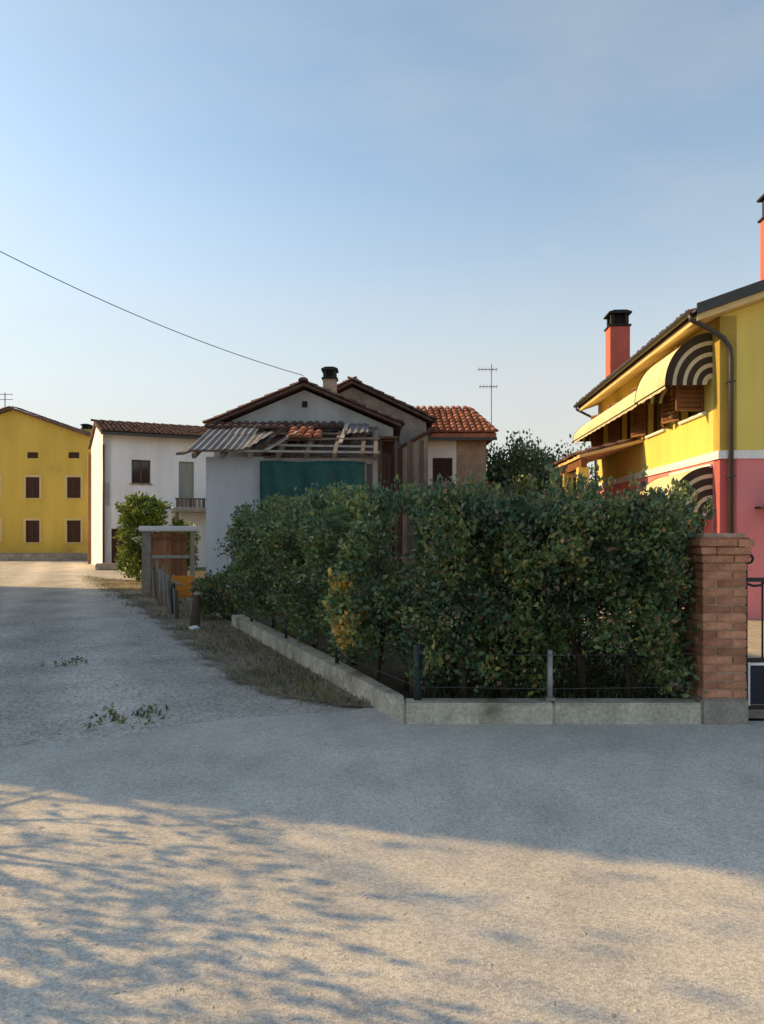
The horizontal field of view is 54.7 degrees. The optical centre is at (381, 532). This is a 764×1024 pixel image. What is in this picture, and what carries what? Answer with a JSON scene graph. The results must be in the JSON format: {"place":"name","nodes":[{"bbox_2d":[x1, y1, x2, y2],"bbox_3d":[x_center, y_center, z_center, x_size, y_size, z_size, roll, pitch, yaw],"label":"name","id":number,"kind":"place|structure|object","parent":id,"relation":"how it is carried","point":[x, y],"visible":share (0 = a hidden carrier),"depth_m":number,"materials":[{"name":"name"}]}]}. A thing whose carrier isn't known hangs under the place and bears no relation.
{"place":"outdoors","nodes":[
{"label":"outdoors","id":0,"kind":"place"},
{"bbox_2d":[0,561,364,749],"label":"lane","id":1,"kind":"structure","parent":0,"point":[46,592],"depth_m":8.59,"materials":[{"name":"grey asphalt"}]},
{"bbox_2d":[41,655,87,666],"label":"weed","id":2,"kind":"object","parent":1,"relation":"on","point":[72,659],"visible":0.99,"depth_m":8.89,"materials":[{"name":"green plant"}]},
{"bbox_2d":[95,563,126,569],"bbox_3d":[-11.450,1.460,31.200,1.200,0.280,0.400,0,0,0],"label":"stone step","id":3,"kind":"object","parent":1,"relation":"on","point":[104,566],"visible":0.61,"depth_m":31.00,"materials":[{"name":"beige stone"}]},
{"bbox_2d":[84,702,169,729],"bbox_3d":[-2.184,1.586,6.290,0.651,0.156,0.786,0,0,0],"label":"weed","id":4,"kind":"object","parent":1,"relation":"on","point":[115,716],"visible":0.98,"depth_m":6.32,"materials":[{"name":"green plant"}]},
{"bbox_2d":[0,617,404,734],"bbox_3d":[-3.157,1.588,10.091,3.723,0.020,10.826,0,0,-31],"label":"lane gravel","id":5,"kind":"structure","parent":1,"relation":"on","point":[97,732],"depth_m":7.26,"materials":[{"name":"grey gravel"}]},
{"bbox_2d":[74,575,372,706],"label":"verge","id":6,"kind":"structure","parent":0,"point":[225,658],"depth_m":9.53,"materials":[{"name":"green plant"}]},
{"bbox_2d":[112,490,174,580],"bbox_3d":[-7.875,0.153,24.217,1.862,3.077,1.730,0,0,18],"label":"bright bush","id":7,"kind":"object","parent":6,"relation":"on","point":[132,518],"visible":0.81,"depth_m":23.96,"materials":[{"name":"green plant"}]},
{"bbox_2d":[152,559,182,617],"bbox_3d":[-4.659,1.127,15.793,0.192,0.949,4.891,0,0,-23],"label":"picket fence","id":8,"kind":"object","parent":6,"relation":"on","point":[171,600],"visible":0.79,"depth_m":15.62,"materials":[{"name":"grey wood"}]},
{"bbox_2d":[138,526,201,592],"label":"wooden gate","id":9,"kind":"structure","parent":6,"relation":"on","point":[169,549],"depth_m":19.16,"materials":[{"name":"brown wood"}]},
{"bbox_2d":[171,575,193,609],"bbox_3d":[-4.032,1.230,14.912,0.440,0.741,0.080,0,0,-8],"label":"orange barrier","id":10,"kind":"object","parent":6,"relation":"on","point":[184,589],"visible":0.56,"depth_m":14.88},
{"bbox_2d":[189,625,199,629],"bbox_3d":[-3.050,1.561,11.998,0.179,0.085,0.130,0,0,0],"label":"stone","id":11,"kind":"object","parent":6,"relation":"on","point":[193,627],"visible":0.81,"depth_m":11.95,"materials":[{"name":"white stone"}]},
{"bbox_2d":[190,592,201,625],"bbox_3d":[-3.114,1.315,12.351,0.196,0.638,0.167,0,0,0],"label":"stub post","id":12,"kind":"object","parent":6,"relation":"on","point":[195,611],"visible":0.89,"depth_m":12.29,"materials":[{"name":"brown wood"}]},
{"bbox_2d":[0,707,763,1023],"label":"road","id":13,"kind":"structure","parent":0,"point":[228,900],"depth_m":3.42,"materials":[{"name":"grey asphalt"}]},
{"bbox_2d":[0,0,763,481],"label":"sky","id":14,"kind":"structure","parent":0,"point":[408,199],"materials":[{"name":"blue"}]},
{"bbox_2d":[72,540,763,720],"bbox_3d":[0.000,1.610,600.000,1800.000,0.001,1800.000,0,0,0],"label":"ground","id":15,"kind":"structure","parent":0,"point":[230,620],"depth_m":30.97,"materials":[{"name":"grey"}]},
{"bbox_2d":[0,553,71,560],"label":"boundary wall","id":16,"kind":"structure","parent":15,"relation":"on","point":[35,556],"depth_m":40.60,"materials":[{"name":"concrete"}]},
{"bbox_2d":[0,406,92,559],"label":"ochre house","id":17,"kind":"structure","parent":15,"relation":"on","point":[43,484],"depth_m":42.00,"materials":[{"name":"yellow paint"}]},
{"bbox_2d":[0,475,1,498],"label":"window","id":18,"kind":"structure","parent":17,"relation":"in","point":[0,475],"depth_m":41.97,"materials":[{"name":"beige glass"}]},
{"bbox_2d":[0,518,1,542],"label":"window","id":19,"kind":"structure","parent":17,"relation":"in","point":[0,518],"depth_m":41.97,"materials":[{"name":"beige glass"}]},
{"bbox_2d":[0,393,12,406],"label":"television antenna","id":20,"kind":"object","parent":17,"relation":"attached to","point":[4,394],"visible":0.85,"depth_m":42.58,"materials":[{"name":"grey metal"}]},
{"bbox_2d":[23,475,41,498],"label":"window","id":21,"kind":"structure","parent":17,"relation":"in","point":[32,484],"depth_m":42.02,"materials":[{"name":"brown wood"}]},
{"bbox_2d":[23,518,41,542],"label":"window","id":22,"kind":"structure","parent":17,"relation":"in","point":[32,528],"depth_m":42.02,"materials":[{"name":"brown wood"}]},
{"bbox_2d":[28,452,37,457],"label":"window","id":23,"kind":"structure","parent":17,"relation":"in","point":[30,454],"depth_m":42.02,"materials":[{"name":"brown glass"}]},
{"bbox_2d":[69,452,78,457],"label":"window","id":24,"kind":"structure","parent":17,"relation":"in","point":[71,454],"depth_m":42.02,"materials":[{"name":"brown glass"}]},
{"bbox_2d":[65,475,82,498],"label":"window","id":25,"kind":"structure","parent":17,"relation":"in","point":[73,483],"depth_m":42.02,"materials":[{"name":"brown wood"}]},
{"bbox_2d":[65,518,82,542],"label":"window","id":26,"kind":"structure","parent":17,"relation":"in","point":[74,526],"depth_m":42.02,"materials":[{"name":"brown wood"}]},
{"bbox_2d":[88,419,213,566],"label":"white house","id":27,"kind":"structure","parent":15,"relation":"on","point":[126,458],"depth_m":33.05,"materials":[{"name":"paint"}]},
{"bbox_2d":[111,529,124,562],"bbox_3d":[-11.621,0.730,32.467,0.610,1.740,0.060,0,0,-26],"label":"door","id":28,"kind":"structure","parent":27,"relation":"in","point":[114,542],"depth_m":32.38,"materials":[{"name":"wood"}]},
{"bbox_2d":[130,460,152,484],"bbox_3d":[-10.698,-2.645,32.768,0.970,1.110,0.270,0,0,-26],"label":"window","id":29,"kind":"structure","parent":27,"relation":"in","point":[140,468],"depth_m":32.84,"materials":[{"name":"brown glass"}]},
{"bbox_2d":[179,462,192,506],"bbox_3d":[-8.950,-2.175,33.698,0.670,2.030,0.050,0,0,-26],"label":"balcony door","id":30,"kind":"structure","parent":27,"relation":"in","point":[185,468],"depth_m":33.68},
{"bbox_2d":[232,614,700,723],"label":"wall","id":31,"kind":"structure","parent":15,"relation":"on","point":[389,702],"depth_m":6.11,"materials":[{"name":"concrete"}]},
{"bbox_2d":[241,597,698,701],"bbox_3d":[-0.604,1.200,8.764,1.845,0.500,8.097,0,0,-39],"label":"wire fence","id":32,"kind":"object","parent":31,"relation":"on","point":[417,684],"visible":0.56,"depth_m":6.21,"materials":[{"name":"grey metal"}]},
{"bbox_2d":[549,194,763,618],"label":"yellow house","id":33,"kind":"structure","parent":15,"relation":"on","point":[680,398],"depth_m":13.78,"materials":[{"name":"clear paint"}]},
{"bbox_2d":[591,404,610,446],"bbox_3d":[6.443,-2.925,21.390,0.262,1.210,2.194,0,0,2],"label":"window","id":34,"kind":"structure","parent":33,"relation":"in","point":[597,436],"depth_m":22.17,"materials":[{"name":"brown wood"}]},
{"bbox_2d":[608,402,635,442],"bbox_3d":[6.414,-2.895,19.338,0.450,1.310,2.194,0,0,3],"label":"window","id":35,"kind":"structure","parent":33,"relation":"in","point":[615,424],"depth_m":20.06,"materials":[{"name":"brown wood"}]},
{"bbox_2d":[631,387,665,438],"bbox_3d":[6.284,-2.895,17.041,0.450,1.310,2.194,0,0,3],"label":"window","id":36,"kind":"structure","parent":33,"relation":"in","point":[639,413],"depth_m":17.71,"materials":[{"name":"brown wood"}]},
{"bbox_2d":[661,347,705,424],"bbox_3d":[6.028,-2.895,14.954,0.737,1.310,1.792,0,0,3],"label":"window","id":37,"kind":"structure","parent":33,"relation":"in","point":[690,398],"depth_m":14.13,"materials":[{"name":"brown wood"}]},
{"bbox_2d":[688,516,703,532],"bbox_3d":[6.264,-0.075,14.745,0.080,1.330,1.180,0,0,3],"label":"window","id":38,"kind":"structure","parent":33,"relation":"in","point":[702,520],"depth_m":14.48,"materials":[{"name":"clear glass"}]},
{"bbox_2d":[678,533,754,723],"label":"brick pillar","id":39,"kind":"structure","parent":15,"relation":"on","point":[719,606],"depth_m":6.11,"materials":[{"name":"brown brick"}]},
{"bbox_2d":[745,554,763,709],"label":"iron gate","id":40,"kind":"structure","parent":39,"relation":"attached to","point":[754,672],"depth_m":6.24,"materials":[{"name":"metal"}]},
{"bbox_3d":[-13.160,-2.650,15.112,5.000,8.700,15.100,0,0,-23],"label":"beige house","id":41,"kind":"object","parent":15,"relation":"on","visible":0},
{"bbox_2d":[0,251,302,375],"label":"overhead cable","id":42,"kind":"object","parent":41,"relation":"attached to","point":[142,317],"visible":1,"depth_m":16.81,"materials":[{"name":"metal"}]},
{"bbox_2d":[187,571,681,699],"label":"garden ground","id":43,"kind":"structure","parent":0,"point":[392,667],"depth_m":8.75,"materials":[{"name":"soil"}]},
{"bbox_2d":[158,516,200,569],"bbox_3d":[-6.753,0.525,24.600,1.461,2.160,1.330,0,0,0],"label":"garden bush","id":44,"kind":"object","parent":43,"relation":"on","point":[180,522],"visible":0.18,"depth_m":24.47,"materials":[{"name":"green plant"}]},
{"bbox_2d":[188,567,249,618],"bbox_3d":[-2.888,1.105,13.628,1.367,1.010,1.407,0,0,0],"label":"shrub","id":45,"kind":"object","parent":43,"relation":"on","point":[208,589],"visible":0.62,"depth_m":13.29,"materials":[{"name":"green plant"}]},
{"bbox_2d":[176,421,379,598],"bbox_3d":[-2.407,-0.714,18.497,4.715,4.627,3.093,0,0,0],"label":"lean to shed","id":46,"kind":"object","parent":43,"relation":"on","point":[232,483],"visible":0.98,"depth_m":17.45,"materials":[{"name":"paint"}]},
{"bbox_2d":[260,461,364,507],"bbox_3d":[-1.629,-0.385,17.298,2.463,2.574,0.133,0,0,0],"label":"tarpaulin","id":47,"kind":"object","parent":46,"relation":"hanging from","point":[285,478],"visible":0.3,"depth_m":17.29,"materials":[{"name":"green fabric"}]},
{"bbox_2d":[202,366,404,573],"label":"grey barn","id":48,"kind":"structure","parent":43,"relation":"on","point":[304,399],"depth_m":20.00,"materials":[{"name":"paint"}]},
{"bbox_2d":[213,474,491,689],"bbox_3d":[-0.883,0.477,9.844,1.922,2.256,7.122,0,0,-23],"label":"hedge","id":49,"kind":"object","parent":43,"relation":"on","point":[287,553],"visible":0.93,"depth_m":8.18,"materials":[{"name":"green plant"}]},
{"bbox_2d":[322,563,388,681],"bbox_3d":[-0.242,0.867,7.253,0.598,1.479,0.875,0,0,43],"label":"yellowing shrub","id":50,"kind":"object","parent":43,"relation":"on","point":[342,585],"visible":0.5,"depth_m":7.05,"materials":[{"name":"green plant"}]},
{"bbox_2d":[337,376,436,486],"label":"house","id":51,"kind":"structure","parent":43,"relation":"on","point":[417,421],"depth_m":23.00,"materials":[{"name":"plaster"},{"name":"terracotta tile"},{"name":"wood"}]},
{"bbox_2d":[378,436,423,591],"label":"board shed","id":52,"kind":"structure","parent":43,"relation":"on","point":[407,464],"depth_m":18.98,"materials":[{"name":"wood"}]},
{"bbox_2d":[383,573,441,697],"bbox_3d":[0.295,0.992,6.747,0.583,1.229,0.676,0,0,0],"label":"corner shrub","id":53,"kind":"object","parent":43,"relation":"on","point":[396,607],"visible":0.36,"depth_m":6.71,"materials":[{"name":"green plant"}]},
{"bbox_2d":[415,405,498,546],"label":"brick wing","id":54,"kind":"structure","parent":43,"relation":"on","point":[460,439],"depth_m":24.20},
{"bbox_2d":[428,440,455,489],"bbox_3d":[1.915,-2.000,24.230,1.030,2.000,0.140,0,0,0],"label":"window","id":55,"kind":"structure","parent":54,"relation":"in","point":[436,448],"depth_m":24.16,"materials":[{"name":"paint"}]},
{"bbox_2d":[478,364,496,451],"bbox_3d":[3.735,-4.550,27.000,0.970,3.200,0.501,0,0,0],"label":"television antenna","id":56,"kind":"object","parent":54,"relation":"attached to","point":[486,386],"visible":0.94,"depth_m":26.98,"materials":[{"name":"grey metal"}]},
{"bbox_2d":[468,474,541,588],"bbox_3d":[3.537,0.030,20.742,2.724,3.248,3.094,0,0,0],"label":"garden tree","id":57,"kind":"object","parent":43,"relation":"on","point":[518,486],"visible":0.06,"depth_m":20.24,"materials":[{"name":"green plant"}]},
{"bbox_2d":[407,660,685,697],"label":"garden grass","id":58,"kind":"structure","parent":43,"relation":"on","point":[613,690],"depth_m":7.09,"materials":[{"name":"green plant"}]},
{"bbox_2d":[381,462,715,700],"bbox_3d":[1.682,0.524,7.058,3.417,2.320,2.654,0,0,0],"label":"hedge","id":59,"kind":"object","parent":43,"relation":"on","point":[644,579],"visible":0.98,"depth_m":6.26,"materials":[{"name":"green plant"}]},
{"bbox_2d":[544,587,763,717],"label":"courtyard","id":60,"kind":"structure","parent":0,"point":[754,638],"depth_m":10.55,"materials":[{"name":"beige concrete"}]},
{"bbox_2d":[486,429,597,500],"bbox_3d":[5.138,-0.985,26.279,5.855,5.278,5.081,0,0,-21],"label":"garden tree","id":61,"kind":"object","parent":60,"relation":"on","point":[522,461],"visible":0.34,"depth_m":25.20,"materials":[{"name":"green plant"}]}
]}

